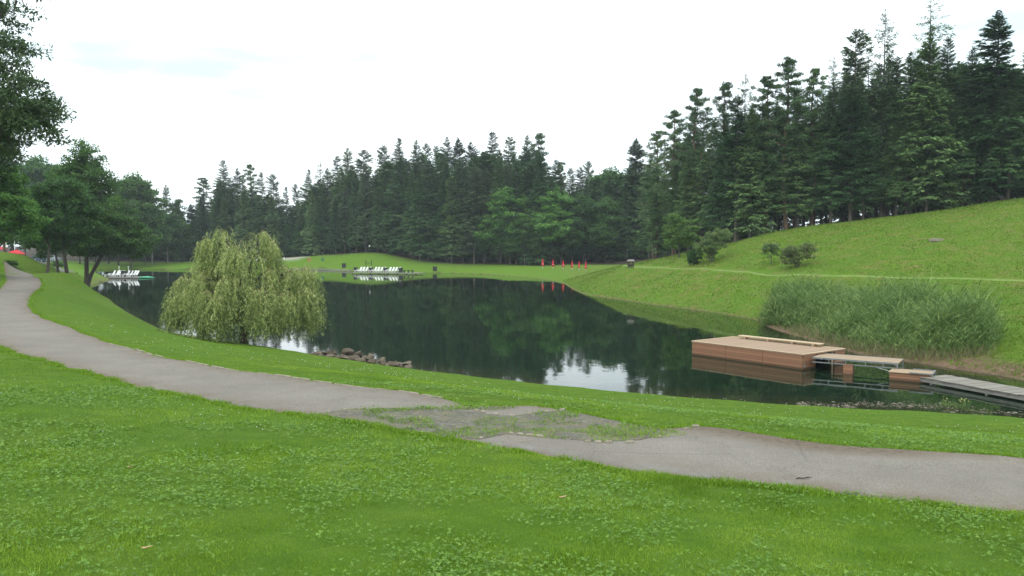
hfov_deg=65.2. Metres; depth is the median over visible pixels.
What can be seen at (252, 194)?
spruce tree
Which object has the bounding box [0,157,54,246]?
broadleaf tree
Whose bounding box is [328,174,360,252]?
spruce tree
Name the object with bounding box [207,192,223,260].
spruce tree
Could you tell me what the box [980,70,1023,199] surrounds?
spruce tree
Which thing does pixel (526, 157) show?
spruce tree
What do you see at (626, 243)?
spruce tree
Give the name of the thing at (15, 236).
background tree
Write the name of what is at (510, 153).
spruce tree
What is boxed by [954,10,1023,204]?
spruce tree
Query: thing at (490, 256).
bush
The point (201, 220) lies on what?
spruce tree
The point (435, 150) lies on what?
spruce tree
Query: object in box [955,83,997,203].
spruce tree
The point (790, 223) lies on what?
spruce tree
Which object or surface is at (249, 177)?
pine tree
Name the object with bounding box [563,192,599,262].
broadleaf tree
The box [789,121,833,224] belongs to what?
spruce tree
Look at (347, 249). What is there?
bush
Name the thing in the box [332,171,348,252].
spruce tree
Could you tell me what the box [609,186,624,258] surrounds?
spruce tree
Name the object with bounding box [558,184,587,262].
spruce tree
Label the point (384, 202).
spruce tree
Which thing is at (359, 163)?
larch tree
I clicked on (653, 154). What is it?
pine tree
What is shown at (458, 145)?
spruce tree
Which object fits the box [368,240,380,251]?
bush
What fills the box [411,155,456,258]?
spruce tree
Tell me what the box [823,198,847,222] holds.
spruce tree
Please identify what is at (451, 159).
spruce tree
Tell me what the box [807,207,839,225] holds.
spruce tree
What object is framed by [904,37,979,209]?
spruce tree
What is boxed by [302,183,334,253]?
spruce tree
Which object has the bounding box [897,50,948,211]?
spruce tree
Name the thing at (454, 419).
cobbled patch
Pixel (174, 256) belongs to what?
bush
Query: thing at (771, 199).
spruce tree
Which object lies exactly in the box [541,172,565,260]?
spruce tree
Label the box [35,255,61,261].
parked car
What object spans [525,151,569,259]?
spruce tree
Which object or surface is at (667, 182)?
pine tree
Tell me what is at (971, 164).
spruce tree
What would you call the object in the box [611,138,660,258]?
spruce tree
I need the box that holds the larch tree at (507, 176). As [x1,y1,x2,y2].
[493,165,513,262]
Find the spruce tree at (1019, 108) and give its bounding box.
[973,53,1023,182]
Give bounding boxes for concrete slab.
[929,238,943,241]
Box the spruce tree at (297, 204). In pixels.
[282,201,303,256]
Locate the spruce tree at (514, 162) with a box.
[504,153,520,260]
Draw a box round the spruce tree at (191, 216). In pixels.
[177,204,199,260]
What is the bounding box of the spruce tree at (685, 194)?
[672,149,704,249]
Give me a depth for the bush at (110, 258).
205.52 m
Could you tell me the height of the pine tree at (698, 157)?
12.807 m
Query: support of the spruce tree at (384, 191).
on the ground at (72, 286)
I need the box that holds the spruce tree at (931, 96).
[896,32,976,211]
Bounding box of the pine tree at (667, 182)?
[663,149,681,216]
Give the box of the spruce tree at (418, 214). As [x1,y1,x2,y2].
[405,175,433,260]
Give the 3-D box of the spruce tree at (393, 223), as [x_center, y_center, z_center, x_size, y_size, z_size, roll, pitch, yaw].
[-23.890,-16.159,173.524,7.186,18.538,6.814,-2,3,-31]
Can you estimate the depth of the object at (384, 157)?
190.17 m
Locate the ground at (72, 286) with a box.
[0,198,1023,575]
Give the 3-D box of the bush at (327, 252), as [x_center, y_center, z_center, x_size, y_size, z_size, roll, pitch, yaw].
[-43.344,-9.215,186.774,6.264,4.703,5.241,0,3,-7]
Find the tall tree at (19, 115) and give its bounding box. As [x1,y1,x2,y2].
[0,0,76,160]
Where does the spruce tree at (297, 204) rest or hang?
on the ground at (72, 286)
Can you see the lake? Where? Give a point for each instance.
(534, 330)
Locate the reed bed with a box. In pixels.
[752,262,1012,357]
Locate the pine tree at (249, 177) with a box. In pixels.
[233,164,261,208]
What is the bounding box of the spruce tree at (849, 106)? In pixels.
[813,80,893,220]
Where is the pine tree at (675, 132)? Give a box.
[650,109,690,255]
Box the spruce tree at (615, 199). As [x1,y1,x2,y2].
[607,195,622,260]
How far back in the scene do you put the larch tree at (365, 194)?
174.36 m
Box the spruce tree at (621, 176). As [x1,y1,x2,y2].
[617,172,624,203]
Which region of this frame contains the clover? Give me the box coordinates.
[0,322,1023,575]
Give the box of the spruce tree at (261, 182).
[252,171,266,229]
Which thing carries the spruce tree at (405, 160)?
on the ground at (72, 286)
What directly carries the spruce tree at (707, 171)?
on the ground at (72, 286)
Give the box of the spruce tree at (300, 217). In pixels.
[295,210,306,254]
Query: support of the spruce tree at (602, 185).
on the ground at (72, 286)
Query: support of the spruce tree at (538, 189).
on the ground at (72, 286)
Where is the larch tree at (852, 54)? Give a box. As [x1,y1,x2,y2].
[813,29,884,220]
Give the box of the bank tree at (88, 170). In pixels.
[14,136,162,286]
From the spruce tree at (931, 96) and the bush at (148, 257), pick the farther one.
the bush at (148, 257)
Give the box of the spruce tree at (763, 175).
[725,103,777,236]
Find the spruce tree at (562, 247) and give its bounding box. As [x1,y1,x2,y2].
[546,186,576,263]
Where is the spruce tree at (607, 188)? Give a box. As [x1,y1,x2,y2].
[593,178,629,261]
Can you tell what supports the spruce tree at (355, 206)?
on the ground at (72, 286)
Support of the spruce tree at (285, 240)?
on the ground at (72, 286)
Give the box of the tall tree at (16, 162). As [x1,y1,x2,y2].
[0,0,29,167]
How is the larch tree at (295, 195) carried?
on the ground at (72, 286)
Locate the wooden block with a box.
[843,363,853,373]
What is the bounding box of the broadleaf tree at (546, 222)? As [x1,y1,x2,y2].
[528,184,585,263]
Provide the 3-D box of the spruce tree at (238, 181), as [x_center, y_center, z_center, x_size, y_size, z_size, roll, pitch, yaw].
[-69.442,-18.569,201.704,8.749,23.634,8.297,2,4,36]
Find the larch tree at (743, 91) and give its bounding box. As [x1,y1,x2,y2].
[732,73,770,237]
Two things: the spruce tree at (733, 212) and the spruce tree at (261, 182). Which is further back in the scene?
the spruce tree at (261, 182)
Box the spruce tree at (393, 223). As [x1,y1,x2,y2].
[385,173,405,253]
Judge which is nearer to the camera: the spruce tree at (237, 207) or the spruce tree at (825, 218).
the spruce tree at (825, 218)
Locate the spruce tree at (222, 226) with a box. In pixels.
[214,195,231,256]
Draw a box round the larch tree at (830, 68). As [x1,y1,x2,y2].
[815,55,844,211]
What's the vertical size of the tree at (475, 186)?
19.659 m
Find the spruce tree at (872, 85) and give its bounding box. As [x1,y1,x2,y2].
[844,80,901,218]
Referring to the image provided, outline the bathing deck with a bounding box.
[351,272,418,274]
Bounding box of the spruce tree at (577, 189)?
[574,184,581,197]
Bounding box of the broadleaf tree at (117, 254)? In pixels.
[101,192,129,264]
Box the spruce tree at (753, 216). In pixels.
[725,106,777,237]
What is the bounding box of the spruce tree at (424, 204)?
[408,173,442,258]
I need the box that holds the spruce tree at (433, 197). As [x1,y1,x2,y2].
[405,158,455,259]
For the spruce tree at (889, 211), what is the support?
on the ground at (72, 286)
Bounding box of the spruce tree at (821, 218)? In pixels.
[815,92,834,223]
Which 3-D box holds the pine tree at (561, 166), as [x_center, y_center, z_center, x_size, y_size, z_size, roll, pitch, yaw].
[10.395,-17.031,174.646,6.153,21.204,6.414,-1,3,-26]
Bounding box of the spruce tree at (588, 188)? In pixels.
[583,179,592,260]
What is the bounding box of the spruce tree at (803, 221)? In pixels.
[777,109,827,226]
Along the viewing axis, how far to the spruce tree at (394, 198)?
169.99 m
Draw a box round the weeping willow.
[156,227,336,346]
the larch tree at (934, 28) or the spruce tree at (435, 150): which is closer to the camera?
the larch tree at (934, 28)
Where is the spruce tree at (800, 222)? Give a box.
[789,218,815,226]
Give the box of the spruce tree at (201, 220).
[194,195,210,257]
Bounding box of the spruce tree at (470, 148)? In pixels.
[464,142,479,165]
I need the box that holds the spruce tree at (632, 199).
[617,162,647,258]
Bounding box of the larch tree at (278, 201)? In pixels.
[261,173,291,226]
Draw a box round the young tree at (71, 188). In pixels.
[32,169,117,272]
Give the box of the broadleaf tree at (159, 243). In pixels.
[145,210,162,264]
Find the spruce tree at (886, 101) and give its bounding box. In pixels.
[846,75,910,216]
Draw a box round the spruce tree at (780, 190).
[763,118,806,217]
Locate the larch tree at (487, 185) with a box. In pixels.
[471,169,493,262]
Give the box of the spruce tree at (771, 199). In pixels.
[748,115,778,235]
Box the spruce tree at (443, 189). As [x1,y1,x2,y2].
[429,164,461,261]
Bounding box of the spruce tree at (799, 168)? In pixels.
[772,103,824,227]
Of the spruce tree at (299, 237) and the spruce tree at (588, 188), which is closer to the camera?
the spruce tree at (588, 188)
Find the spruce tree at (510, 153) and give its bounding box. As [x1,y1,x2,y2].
[502,136,516,166]
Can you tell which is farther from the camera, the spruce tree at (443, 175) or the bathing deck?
the spruce tree at (443, 175)
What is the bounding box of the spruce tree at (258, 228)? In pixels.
[248,197,264,256]
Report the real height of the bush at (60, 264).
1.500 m
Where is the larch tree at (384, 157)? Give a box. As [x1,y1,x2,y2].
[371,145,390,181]
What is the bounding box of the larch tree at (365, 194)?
[348,163,375,251]
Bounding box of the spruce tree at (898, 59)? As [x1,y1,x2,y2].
[875,56,908,215]
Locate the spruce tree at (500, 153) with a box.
[491,150,505,258]
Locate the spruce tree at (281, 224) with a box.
[272,206,288,252]
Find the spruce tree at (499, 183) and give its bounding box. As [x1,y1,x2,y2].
[487,156,509,263]
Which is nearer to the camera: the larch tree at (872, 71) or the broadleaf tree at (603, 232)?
the larch tree at (872, 71)
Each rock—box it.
[325,350,336,354]
[341,348,354,354]
[366,359,375,363]
[367,353,374,358]
[390,362,398,366]
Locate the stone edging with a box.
[319,407,699,442]
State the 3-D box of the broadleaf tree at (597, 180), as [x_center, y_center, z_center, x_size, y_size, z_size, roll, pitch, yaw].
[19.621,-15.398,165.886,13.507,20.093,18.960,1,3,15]
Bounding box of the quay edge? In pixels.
[290,268,351,270]
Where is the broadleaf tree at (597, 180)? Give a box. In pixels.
[584,165,628,198]
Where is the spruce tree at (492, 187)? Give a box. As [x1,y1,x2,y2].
[485,154,502,261]
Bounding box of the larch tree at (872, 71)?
[856,47,881,218]
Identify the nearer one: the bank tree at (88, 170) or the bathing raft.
the bank tree at (88, 170)
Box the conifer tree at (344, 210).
[335,185,352,252]
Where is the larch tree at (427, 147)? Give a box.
[420,143,432,167]
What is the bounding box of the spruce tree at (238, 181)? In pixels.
[231,168,244,229]
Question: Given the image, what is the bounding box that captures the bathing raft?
[106,276,154,277]
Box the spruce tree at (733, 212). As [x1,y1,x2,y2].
[717,111,771,239]
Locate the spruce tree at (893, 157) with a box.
[867,118,917,215]
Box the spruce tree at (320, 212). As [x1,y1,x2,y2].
[313,197,329,254]
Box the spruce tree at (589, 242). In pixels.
[579,186,596,261]
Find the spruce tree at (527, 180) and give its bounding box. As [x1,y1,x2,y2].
[504,170,545,263]
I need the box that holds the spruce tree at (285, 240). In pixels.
[281,212,301,256]
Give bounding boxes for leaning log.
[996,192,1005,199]
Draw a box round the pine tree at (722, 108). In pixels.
[700,81,737,242]
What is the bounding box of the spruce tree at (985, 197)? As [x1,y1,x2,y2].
[961,72,1022,202]
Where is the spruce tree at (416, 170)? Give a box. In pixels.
[388,163,422,246]
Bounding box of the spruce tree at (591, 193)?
[586,187,612,252]
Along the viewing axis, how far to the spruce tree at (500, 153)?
169.53 m
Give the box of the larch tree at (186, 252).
[185,233,193,260]
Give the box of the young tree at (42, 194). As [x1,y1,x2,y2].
[11,177,80,272]
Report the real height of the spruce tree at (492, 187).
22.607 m
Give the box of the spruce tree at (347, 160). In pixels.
[341,147,359,252]
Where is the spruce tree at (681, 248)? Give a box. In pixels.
[664,137,707,251]
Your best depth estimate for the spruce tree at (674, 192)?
102.56 m
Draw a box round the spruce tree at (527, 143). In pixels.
[517,134,536,163]
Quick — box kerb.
[109,343,442,397]
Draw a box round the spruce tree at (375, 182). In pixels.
[368,175,384,251]
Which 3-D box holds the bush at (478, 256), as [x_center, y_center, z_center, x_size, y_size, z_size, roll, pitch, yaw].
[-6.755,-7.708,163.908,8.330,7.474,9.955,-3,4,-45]
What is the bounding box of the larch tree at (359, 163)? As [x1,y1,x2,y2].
[348,149,374,251]
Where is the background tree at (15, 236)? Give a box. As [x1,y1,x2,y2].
[0,195,34,255]
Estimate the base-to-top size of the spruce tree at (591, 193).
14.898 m
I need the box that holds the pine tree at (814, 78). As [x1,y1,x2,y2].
[793,67,835,224]
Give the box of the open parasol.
[8,250,24,254]
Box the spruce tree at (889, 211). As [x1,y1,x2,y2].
[878,203,911,215]
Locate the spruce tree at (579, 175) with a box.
[573,166,584,192]
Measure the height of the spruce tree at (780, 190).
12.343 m
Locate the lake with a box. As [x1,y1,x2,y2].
[91,269,1023,417]
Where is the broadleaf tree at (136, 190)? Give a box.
[107,171,165,268]
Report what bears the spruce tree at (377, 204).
on the ground at (72, 286)
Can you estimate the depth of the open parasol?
117.39 m
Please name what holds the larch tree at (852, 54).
on the ground at (72, 286)
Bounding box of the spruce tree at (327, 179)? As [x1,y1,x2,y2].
[310,168,338,229]
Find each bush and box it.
[3,259,18,267]
[50,262,63,267]
[102,253,121,260]
[135,250,159,260]
[149,249,173,259]
[170,251,188,260]
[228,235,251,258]
[316,240,334,253]
[331,240,349,252]
[340,234,364,252]
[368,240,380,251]
[381,238,396,251]
[454,233,495,260]
[481,247,498,260]
[502,248,519,260]
[559,246,588,260]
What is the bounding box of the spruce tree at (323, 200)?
[318,194,332,253]
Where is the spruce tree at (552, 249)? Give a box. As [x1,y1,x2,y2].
[541,176,562,263]
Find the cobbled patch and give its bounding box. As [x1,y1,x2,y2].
[321,409,665,441]
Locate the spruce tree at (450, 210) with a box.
[436,175,465,262]
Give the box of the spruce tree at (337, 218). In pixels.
[326,197,343,253]
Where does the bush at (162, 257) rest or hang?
on the ground at (72, 286)
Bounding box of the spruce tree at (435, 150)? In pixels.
[429,146,439,175]
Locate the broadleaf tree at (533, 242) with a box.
[505,213,546,265]
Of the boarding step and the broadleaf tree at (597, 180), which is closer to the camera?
the boarding step
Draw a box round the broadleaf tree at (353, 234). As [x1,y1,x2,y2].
[346,217,364,251]
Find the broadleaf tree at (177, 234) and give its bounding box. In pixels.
[156,213,190,262]
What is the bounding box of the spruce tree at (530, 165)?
[520,159,547,262]
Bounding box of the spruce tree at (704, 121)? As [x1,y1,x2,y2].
[681,114,711,234]
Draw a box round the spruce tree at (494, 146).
[485,131,504,168]
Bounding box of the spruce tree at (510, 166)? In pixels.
[504,164,515,259]
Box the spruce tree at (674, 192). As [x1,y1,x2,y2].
[663,160,686,254]
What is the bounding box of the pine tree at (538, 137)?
[529,132,556,169]
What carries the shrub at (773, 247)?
on the ground at (72, 286)
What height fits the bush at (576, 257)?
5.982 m
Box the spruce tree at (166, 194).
[157,185,174,254]
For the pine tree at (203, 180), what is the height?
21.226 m
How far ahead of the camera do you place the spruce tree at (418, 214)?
161.35 m
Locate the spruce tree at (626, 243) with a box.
[616,191,638,260]
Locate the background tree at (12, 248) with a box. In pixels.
[7,161,24,250]
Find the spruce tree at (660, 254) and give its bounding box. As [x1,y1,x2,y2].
[651,239,663,257]
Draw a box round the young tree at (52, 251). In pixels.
[34,218,81,272]
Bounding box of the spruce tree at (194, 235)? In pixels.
[190,222,199,259]
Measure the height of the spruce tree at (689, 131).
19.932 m
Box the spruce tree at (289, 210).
[281,207,302,256]
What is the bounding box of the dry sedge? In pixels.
[787,322,998,361]
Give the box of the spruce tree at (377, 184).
[371,168,383,251]
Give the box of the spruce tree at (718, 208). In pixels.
[699,116,738,242]
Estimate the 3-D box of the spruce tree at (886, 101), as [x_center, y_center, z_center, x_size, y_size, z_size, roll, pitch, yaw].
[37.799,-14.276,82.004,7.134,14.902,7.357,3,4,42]
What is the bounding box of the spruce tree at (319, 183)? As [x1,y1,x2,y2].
[297,179,340,253]
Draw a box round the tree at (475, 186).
[455,167,490,263]
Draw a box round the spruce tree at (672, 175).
[644,141,685,253]
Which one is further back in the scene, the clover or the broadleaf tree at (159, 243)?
the broadleaf tree at (159, 243)
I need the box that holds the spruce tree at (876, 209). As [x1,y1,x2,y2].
[870,63,897,217]
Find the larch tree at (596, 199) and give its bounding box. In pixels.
[587,197,603,261]
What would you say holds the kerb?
on the ground at (72, 286)
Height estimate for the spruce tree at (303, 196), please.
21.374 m
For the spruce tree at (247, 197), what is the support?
on the ground at (72, 286)
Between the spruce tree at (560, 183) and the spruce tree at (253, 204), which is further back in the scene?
the spruce tree at (253, 204)
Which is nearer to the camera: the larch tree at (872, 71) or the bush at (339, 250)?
the larch tree at (872, 71)
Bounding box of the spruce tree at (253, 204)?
[241,198,263,257]
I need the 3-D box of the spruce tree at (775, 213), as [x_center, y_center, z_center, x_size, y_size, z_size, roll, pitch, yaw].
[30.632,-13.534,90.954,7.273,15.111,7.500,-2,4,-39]
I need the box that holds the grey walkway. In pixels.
[920,375,1023,400]
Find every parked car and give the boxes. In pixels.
[30,255,46,261]
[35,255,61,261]
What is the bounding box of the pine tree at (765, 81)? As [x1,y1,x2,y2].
[739,75,795,232]
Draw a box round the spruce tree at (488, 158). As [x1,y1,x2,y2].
[455,151,504,239]
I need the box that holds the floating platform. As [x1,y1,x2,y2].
[692,336,845,369]
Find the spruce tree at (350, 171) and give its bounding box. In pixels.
[329,165,361,253]
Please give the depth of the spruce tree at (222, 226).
191.04 m
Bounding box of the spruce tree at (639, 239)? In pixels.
[633,157,661,259]
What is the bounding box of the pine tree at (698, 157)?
[686,147,711,247]
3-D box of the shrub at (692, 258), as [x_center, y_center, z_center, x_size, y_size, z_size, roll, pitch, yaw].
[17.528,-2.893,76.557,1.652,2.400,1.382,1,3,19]
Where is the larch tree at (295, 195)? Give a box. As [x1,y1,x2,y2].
[290,184,300,218]
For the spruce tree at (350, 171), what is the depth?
187.29 m
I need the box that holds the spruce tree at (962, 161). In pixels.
[922,66,987,208]
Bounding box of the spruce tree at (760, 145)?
[739,102,778,233]
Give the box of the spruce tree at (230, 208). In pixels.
[211,185,235,241]
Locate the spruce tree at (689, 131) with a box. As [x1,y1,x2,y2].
[682,113,701,250]
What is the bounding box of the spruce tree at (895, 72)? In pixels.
[859,55,911,216]
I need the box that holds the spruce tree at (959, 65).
[939,61,973,207]
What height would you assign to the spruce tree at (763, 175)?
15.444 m
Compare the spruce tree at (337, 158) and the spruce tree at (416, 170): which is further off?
the spruce tree at (337, 158)
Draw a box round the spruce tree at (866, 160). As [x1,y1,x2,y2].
[848,105,883,219]
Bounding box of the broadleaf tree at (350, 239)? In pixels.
[345,229,358,252]
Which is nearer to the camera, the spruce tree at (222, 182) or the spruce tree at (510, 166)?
the spruce tree at (510, 166)
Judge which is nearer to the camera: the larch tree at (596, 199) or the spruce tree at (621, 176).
the larch tree at (596, 199)
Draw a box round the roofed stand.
[627,259,633,267]
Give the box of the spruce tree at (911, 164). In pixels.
[894,79,924,213]
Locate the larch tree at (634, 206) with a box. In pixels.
[632,182,648,258]
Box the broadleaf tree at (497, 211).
[473,186,534,263]
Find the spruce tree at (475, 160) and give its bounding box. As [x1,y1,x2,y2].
[463,154,492,257]
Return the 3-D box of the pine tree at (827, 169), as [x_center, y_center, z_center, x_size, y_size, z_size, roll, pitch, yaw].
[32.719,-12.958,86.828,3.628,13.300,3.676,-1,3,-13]
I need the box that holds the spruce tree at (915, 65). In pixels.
[873,51,933,214]
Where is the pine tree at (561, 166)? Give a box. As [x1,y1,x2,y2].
[556,162,568,191]
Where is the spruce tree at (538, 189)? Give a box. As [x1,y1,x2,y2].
[513,152,553,264]
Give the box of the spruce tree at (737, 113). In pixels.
[714,96,767,241]
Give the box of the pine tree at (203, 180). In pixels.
[188,177,214,238]
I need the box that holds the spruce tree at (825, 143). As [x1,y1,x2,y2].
[806,81,857,222]
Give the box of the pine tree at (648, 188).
[640,172,663,258]
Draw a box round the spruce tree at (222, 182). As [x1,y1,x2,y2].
[197,160,240,246]
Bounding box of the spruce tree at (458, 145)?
[452,137,465,166]
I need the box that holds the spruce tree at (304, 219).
[297,197,309,255]
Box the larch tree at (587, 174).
[581,161,594,191]
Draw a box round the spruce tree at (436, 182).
[424,173,445,259]
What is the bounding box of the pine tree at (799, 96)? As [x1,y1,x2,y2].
[778,91,810,227]
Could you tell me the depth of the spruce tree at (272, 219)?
185.14 m
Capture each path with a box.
[0,261,1023,511]
[40,262,77,273]
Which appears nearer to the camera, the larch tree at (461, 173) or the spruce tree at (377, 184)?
the larch tree at (461, 173)
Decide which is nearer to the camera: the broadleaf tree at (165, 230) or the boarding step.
the boarding step
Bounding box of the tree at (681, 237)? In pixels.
[662,213,700,257]
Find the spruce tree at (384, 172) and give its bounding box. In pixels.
[363,161,396,251]
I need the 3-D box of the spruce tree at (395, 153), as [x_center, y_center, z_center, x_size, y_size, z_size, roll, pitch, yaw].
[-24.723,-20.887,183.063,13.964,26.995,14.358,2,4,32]
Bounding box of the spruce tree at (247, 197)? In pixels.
[230,194,253,240]
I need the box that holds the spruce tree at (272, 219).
[264,196,282,254]
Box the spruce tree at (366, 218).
[357,174,376,251]
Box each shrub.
[686,246,702,264]
[693,228,732,262]
[760,242,781,264]
[778,241,818,267]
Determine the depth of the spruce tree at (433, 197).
161.81 m
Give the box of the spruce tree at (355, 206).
[347,172,365,252]
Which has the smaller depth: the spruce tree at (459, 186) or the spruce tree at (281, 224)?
the spruce tree at (459, 186)
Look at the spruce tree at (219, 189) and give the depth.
195.06 m
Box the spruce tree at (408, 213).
[396,173,418,258]
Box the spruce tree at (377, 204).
[371,186,387,252]
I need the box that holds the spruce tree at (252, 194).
[229,187,263,257]
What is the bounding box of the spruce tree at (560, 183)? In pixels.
[552,159,566,191]
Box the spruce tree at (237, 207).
[232,196,248,253]
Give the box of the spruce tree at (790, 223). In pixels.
[771,191,808,231]
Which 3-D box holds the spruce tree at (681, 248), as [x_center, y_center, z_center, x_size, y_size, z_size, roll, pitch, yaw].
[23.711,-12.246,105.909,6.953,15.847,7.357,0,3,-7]
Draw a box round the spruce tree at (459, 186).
[448,165,472,260]
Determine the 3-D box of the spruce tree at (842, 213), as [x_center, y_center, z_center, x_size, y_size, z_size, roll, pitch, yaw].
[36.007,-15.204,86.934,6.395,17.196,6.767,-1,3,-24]
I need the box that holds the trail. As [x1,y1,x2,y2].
[623,265,1023,280]
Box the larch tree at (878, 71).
[862,7,899,216]
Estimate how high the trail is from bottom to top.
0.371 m
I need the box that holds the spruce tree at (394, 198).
[380,156,417,255]
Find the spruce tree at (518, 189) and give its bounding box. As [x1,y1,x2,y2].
[493,165,528,263]
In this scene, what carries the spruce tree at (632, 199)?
on the ground at (72, 286)
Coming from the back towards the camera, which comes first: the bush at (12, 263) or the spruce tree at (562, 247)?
the spruce tree at (562, 247)
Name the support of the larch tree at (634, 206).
on the ground at (72, 286)
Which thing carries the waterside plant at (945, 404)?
on the ground at (72, 286)
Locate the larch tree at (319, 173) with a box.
[314,160,324,186]
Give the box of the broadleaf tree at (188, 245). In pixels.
[170,218,196,261]
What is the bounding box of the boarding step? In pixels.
[889,368,935,383]
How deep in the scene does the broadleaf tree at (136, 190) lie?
167.08 m
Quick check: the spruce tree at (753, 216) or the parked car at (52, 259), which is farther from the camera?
the parked car at (52, 259)
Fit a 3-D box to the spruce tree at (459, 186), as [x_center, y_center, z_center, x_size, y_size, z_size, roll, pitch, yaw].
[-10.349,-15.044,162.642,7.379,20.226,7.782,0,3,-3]
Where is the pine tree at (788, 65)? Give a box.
[758,56,815,229]
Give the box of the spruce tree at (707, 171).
[689,124,733,242]
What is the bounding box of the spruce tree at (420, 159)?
[408,140,427,187]
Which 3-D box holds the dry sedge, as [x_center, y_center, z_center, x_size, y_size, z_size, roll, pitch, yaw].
[16.417,2.454,37.794,4.058,1.408,13.703,-1,3,-16]
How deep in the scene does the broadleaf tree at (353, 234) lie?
177.51 m
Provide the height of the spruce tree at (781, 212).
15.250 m
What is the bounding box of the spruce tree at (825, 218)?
[815,131,846,223]
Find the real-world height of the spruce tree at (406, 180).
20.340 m
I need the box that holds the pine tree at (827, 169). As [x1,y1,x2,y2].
[799,108,827,224]
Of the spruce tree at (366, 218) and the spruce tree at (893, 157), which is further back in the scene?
the spruce tree at (366, 218)
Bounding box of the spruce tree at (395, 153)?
[384,137,412,182]
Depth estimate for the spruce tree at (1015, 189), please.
78.61 m
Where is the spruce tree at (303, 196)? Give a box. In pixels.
[292,169,314,224]
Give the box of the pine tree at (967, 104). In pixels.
[948,99,980,206]
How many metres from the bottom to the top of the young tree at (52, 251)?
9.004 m
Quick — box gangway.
[812,353,903,370]
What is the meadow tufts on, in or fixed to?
on the ground at (72, 286)
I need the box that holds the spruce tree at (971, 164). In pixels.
[921,46,1006,205]
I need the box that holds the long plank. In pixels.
[738,335,823,345]
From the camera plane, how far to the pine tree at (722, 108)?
90.13 m
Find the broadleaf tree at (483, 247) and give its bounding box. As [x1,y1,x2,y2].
[470,216,491,263]
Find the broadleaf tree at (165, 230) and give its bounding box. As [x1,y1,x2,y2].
[144,195,174,263]
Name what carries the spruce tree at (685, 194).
on the ground at (72, 286)
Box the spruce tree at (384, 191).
[370,165,392,250]
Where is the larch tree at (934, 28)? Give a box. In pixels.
[895,0,963,211]
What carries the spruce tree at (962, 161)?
on the ground at (72, 286)
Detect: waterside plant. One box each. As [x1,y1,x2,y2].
[940,398,952,407]
[951,398,971,410]
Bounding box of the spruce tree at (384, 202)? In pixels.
[363,179,394,252]
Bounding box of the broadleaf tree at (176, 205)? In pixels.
[169,198,187,222]
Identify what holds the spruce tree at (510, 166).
on the ground at (72, 286)
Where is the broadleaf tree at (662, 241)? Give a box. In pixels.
[654,221,668,256]
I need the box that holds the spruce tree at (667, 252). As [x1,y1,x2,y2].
[658,186,682,257]
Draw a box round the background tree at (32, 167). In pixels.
[17,154,57,253]
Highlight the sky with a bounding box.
[0,0,1023,245]
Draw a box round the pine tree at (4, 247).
[0,157,10,251]
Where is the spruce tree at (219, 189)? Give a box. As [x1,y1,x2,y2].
[203,185,233,257]
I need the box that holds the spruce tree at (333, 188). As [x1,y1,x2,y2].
[326,167,360,253]
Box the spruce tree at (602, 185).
[593,182,610,260]
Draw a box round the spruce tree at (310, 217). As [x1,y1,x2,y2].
[299,192,322,255]
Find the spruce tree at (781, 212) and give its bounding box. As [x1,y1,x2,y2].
[768,113,800,230]
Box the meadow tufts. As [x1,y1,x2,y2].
[563,197,1023,376]
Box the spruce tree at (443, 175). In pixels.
[437,163,453,259]
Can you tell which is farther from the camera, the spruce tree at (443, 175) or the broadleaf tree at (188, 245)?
the broadleaf tree at (188, 245)
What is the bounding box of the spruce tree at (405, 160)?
[382,157,420,252]
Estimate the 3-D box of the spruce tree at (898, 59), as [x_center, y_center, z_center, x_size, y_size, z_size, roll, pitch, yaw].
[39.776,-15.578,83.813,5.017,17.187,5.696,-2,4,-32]
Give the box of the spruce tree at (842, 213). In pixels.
[815,72,873,221]
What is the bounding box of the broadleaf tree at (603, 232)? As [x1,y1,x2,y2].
[585,195,626,262]
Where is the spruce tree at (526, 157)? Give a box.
[502,149,531,260]
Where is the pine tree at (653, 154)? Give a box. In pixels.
[632,130,670,257]
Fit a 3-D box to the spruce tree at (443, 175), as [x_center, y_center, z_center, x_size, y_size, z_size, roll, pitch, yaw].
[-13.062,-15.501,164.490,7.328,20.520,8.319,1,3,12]
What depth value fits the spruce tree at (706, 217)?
93.27 m
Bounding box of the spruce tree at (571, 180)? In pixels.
[565,168,575,194]
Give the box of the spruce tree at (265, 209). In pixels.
[255,194,279,243]
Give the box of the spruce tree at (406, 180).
[396,164,415,256]
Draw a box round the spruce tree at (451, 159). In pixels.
[434,136,456,172]
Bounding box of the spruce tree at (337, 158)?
[329,155,342,207]
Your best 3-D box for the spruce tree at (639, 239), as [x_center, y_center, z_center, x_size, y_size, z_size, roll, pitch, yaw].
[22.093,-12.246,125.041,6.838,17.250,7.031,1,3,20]
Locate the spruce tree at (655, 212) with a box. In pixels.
[642,162,669,258]
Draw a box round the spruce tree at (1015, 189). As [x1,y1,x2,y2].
[1005,144,1023,198]
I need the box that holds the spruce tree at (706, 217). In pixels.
[698,130,731,241]
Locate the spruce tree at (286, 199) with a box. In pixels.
[280,186,290,225]
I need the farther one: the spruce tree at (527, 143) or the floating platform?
the spruce tree at (527, 143)
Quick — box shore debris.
[798,401,1023,416]
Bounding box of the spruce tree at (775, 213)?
[762,103,804,231]
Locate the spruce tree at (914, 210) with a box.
[899,55,940,212]
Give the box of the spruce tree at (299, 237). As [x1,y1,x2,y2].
[289,218,308,255]
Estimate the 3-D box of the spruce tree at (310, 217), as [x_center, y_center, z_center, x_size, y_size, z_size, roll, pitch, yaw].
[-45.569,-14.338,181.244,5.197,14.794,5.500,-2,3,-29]
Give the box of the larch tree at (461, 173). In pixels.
[448,157,478,262]
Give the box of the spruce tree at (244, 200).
[232,185,253,253]
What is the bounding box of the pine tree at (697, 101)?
[671,86,721,246]

